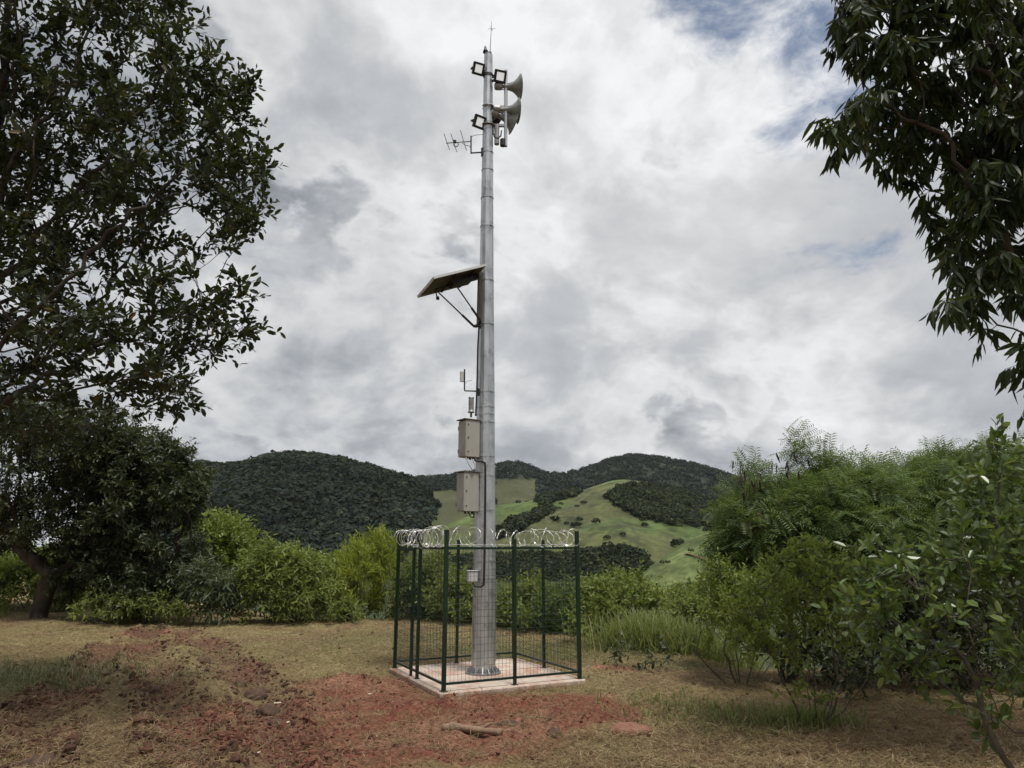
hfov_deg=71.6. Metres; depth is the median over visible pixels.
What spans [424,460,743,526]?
hill
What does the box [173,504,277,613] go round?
shrub
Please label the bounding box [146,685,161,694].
clay block
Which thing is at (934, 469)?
feathery tree
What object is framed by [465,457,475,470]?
power cable
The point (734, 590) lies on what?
shrub
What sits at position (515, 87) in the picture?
horn speaker
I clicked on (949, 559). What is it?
shrub
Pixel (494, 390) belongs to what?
earth wire
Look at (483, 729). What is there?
fallen branch
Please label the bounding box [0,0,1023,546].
sky
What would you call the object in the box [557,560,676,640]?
shrub
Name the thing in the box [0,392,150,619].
spreading tree
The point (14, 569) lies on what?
shrub
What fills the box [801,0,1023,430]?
mango tree
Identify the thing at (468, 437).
control cabinet
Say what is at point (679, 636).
grass tussock
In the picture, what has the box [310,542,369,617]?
shrub
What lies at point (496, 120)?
floodlight
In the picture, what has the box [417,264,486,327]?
solar panel
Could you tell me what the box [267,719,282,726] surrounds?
clay block
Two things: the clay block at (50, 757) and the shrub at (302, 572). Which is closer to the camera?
the clay block at (50, 757)
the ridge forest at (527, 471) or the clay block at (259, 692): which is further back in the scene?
the ridge forest at (527, 471)
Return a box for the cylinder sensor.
[468,397,473,416]
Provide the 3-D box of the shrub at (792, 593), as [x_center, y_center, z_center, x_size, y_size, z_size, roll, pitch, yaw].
[3.691,2.998,8.812,2.270,2.481,1.341,0,-13,0]
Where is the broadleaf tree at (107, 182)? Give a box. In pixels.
[0,0,287,463]
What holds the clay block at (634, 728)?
on the ground at (355, 684)
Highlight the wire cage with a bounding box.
[391,530,583,692]
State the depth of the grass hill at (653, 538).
396.90 m
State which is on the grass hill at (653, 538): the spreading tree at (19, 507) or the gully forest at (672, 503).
the gully forest at (672, 503)
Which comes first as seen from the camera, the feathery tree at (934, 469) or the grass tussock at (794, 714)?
the grass tussock at (794, 714)
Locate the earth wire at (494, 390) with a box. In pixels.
[492,174,495,650]
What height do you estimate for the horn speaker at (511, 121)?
0.501 m
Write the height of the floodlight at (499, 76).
0.241 m
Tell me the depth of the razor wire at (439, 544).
11.76 m
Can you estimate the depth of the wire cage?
11.58 m
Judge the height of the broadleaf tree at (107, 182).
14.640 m
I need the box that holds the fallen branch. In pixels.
[441,722,502,735]
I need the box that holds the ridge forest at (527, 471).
[415,453,769,503]
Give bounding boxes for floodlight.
[470,61,484,75]
[471,114,486,129]
[491,69,506,83]
[493,117,500,123]
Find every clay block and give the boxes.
[19,753,57,767]
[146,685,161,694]
[197,655,210,663]
[233,679,246,686]
[244,688,267,700]
[256,703,279,716]
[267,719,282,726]
[497,720,518,726]
[546,727,562,737]
[607,721,653,736]
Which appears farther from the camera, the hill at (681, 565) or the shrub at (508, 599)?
the hill at (681, 565)
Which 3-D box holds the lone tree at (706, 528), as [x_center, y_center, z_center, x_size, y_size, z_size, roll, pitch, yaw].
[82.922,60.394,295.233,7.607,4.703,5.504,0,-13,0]
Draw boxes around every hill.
[91,500,439,571]
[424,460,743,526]
[436,480,709,578]
[640,531,796,589]
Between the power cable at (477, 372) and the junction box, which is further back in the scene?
the power cable at (477, 372)
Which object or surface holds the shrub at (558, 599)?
on the ground at (355, 684)
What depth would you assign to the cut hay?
8.35 m
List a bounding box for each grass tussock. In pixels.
[0,646,255,708]
[560,603,791,671]
[588,680,773,727]
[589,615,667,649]
[667,696,839,741]
[747,698,888,733]
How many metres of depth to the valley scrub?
272.33 m
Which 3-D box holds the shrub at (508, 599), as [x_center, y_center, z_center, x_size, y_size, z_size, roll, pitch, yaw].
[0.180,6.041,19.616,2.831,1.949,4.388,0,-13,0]
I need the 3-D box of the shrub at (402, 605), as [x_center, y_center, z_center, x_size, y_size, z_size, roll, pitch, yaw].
[-3.183,6.673,23.260,4.408,2.824,3.386,-7,-15,29]
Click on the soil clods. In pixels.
(232, 742)
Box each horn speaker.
[491,109,518,134]
[492,97,520,123]
[494,73,522,98]
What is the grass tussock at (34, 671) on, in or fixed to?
on the ground at (355, 684)
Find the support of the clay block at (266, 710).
on the ground at (355, 684)
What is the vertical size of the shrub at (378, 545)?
3.294 m
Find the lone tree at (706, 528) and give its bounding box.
[702,524,717,531]
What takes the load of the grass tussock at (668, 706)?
on the ground at (355, 684)
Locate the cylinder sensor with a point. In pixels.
(471, 406)
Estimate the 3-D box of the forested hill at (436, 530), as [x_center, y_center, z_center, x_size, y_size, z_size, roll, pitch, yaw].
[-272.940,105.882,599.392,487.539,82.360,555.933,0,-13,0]
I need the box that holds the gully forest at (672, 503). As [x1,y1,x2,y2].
[368,480,732,581]
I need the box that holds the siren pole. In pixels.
[466,51,500,675]
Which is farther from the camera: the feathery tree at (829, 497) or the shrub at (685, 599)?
the shrub at (685, 599)
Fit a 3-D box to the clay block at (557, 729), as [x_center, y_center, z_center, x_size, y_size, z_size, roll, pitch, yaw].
[0.484,4.113,8.304,0.188,0.192,0.213,8,-15,-31]
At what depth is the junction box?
11.93 m
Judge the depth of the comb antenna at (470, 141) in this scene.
13.96 m
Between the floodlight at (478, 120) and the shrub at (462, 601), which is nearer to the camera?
the floodlight at (478, 120)
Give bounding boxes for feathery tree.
[686,416,936,684]
[828,426,1023,660]
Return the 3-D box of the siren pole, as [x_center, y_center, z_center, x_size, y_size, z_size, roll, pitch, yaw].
[-0.480,-0.959,13.137,0.600,11.843,0.600,0,-13,0]
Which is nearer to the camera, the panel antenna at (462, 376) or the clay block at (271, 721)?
the clay block at (271, 721)
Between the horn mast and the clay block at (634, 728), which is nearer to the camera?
the clay block at (634, 728)
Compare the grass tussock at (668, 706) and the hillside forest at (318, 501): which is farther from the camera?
the hillside forest at (318, 501)
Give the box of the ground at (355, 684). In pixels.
[0,547,1023,767]
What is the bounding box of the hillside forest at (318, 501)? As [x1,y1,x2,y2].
[118,449,441,570]
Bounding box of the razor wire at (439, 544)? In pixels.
[394,525,579,548]
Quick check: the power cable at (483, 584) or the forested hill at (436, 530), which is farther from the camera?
the forested hill at (436, 530)
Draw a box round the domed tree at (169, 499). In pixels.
[41,421,219,623]
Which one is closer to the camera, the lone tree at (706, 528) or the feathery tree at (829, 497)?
the feathery tree at (829, 497)
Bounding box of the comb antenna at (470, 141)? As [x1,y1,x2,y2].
[444,130,482,156]
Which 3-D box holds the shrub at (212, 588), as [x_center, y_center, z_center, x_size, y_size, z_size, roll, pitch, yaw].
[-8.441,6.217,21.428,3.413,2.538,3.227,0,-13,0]
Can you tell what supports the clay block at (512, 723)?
on the ground at (355, 684)
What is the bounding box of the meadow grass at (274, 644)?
[0,606,995,678]
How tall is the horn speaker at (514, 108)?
0.505 m
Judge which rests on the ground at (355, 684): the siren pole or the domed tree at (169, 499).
the domed tree at (169, 499)
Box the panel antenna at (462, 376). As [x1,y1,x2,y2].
[460,369,478,395]
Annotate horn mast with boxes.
[482,69,507,146]
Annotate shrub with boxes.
[0,539,108,616]
[65,583,201,626]
[170,548,287,626]
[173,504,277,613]
[186,530,360,625]
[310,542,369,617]
[312,589,367,622]
[328,519,432,620]
[335,544,467,620]
[424,566,498,624]
[465,566,561,634]
[522,570,596,633]
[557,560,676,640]
[600,532,1023,699]
[653,573,729,633]
[691,547,793,685]
[711,524,902,728]
[810,413,1023,767]
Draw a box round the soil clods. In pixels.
[0,618,1023,767]
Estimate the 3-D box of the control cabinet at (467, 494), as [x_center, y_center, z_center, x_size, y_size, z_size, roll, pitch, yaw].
[-0.764,1.887,12.329,0.398,0.722,0.275,9,-16,-35]
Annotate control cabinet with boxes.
[455,471,479,513]
[456,418,480,459]
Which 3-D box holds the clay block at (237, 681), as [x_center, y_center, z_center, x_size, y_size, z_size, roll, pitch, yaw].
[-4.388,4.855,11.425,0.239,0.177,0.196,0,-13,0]
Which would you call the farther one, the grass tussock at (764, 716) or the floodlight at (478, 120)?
the floodlight at (478, 120)
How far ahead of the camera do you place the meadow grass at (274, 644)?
15.45 m
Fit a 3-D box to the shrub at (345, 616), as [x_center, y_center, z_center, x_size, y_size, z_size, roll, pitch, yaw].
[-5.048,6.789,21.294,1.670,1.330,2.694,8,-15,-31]
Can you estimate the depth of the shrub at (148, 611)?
20.33 m
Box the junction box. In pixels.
[466,570,478,581]
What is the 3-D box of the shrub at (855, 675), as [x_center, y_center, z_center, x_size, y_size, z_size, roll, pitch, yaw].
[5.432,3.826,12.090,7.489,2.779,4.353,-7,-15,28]
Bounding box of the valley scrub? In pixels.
[655,547,764,591]
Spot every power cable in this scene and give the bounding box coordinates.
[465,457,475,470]
[472,457,485,587]
[475,326,479,415]
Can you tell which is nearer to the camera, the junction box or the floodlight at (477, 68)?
the junction box
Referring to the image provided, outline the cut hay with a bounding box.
[0,607,1023,767]
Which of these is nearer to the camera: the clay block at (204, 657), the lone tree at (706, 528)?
the clay block at (204, 657)
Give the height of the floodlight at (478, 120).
0.242 m
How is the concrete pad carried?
on the ground at (355, 684)
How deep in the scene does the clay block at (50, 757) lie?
7.04 m
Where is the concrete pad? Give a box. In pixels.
[389,658,585,698]

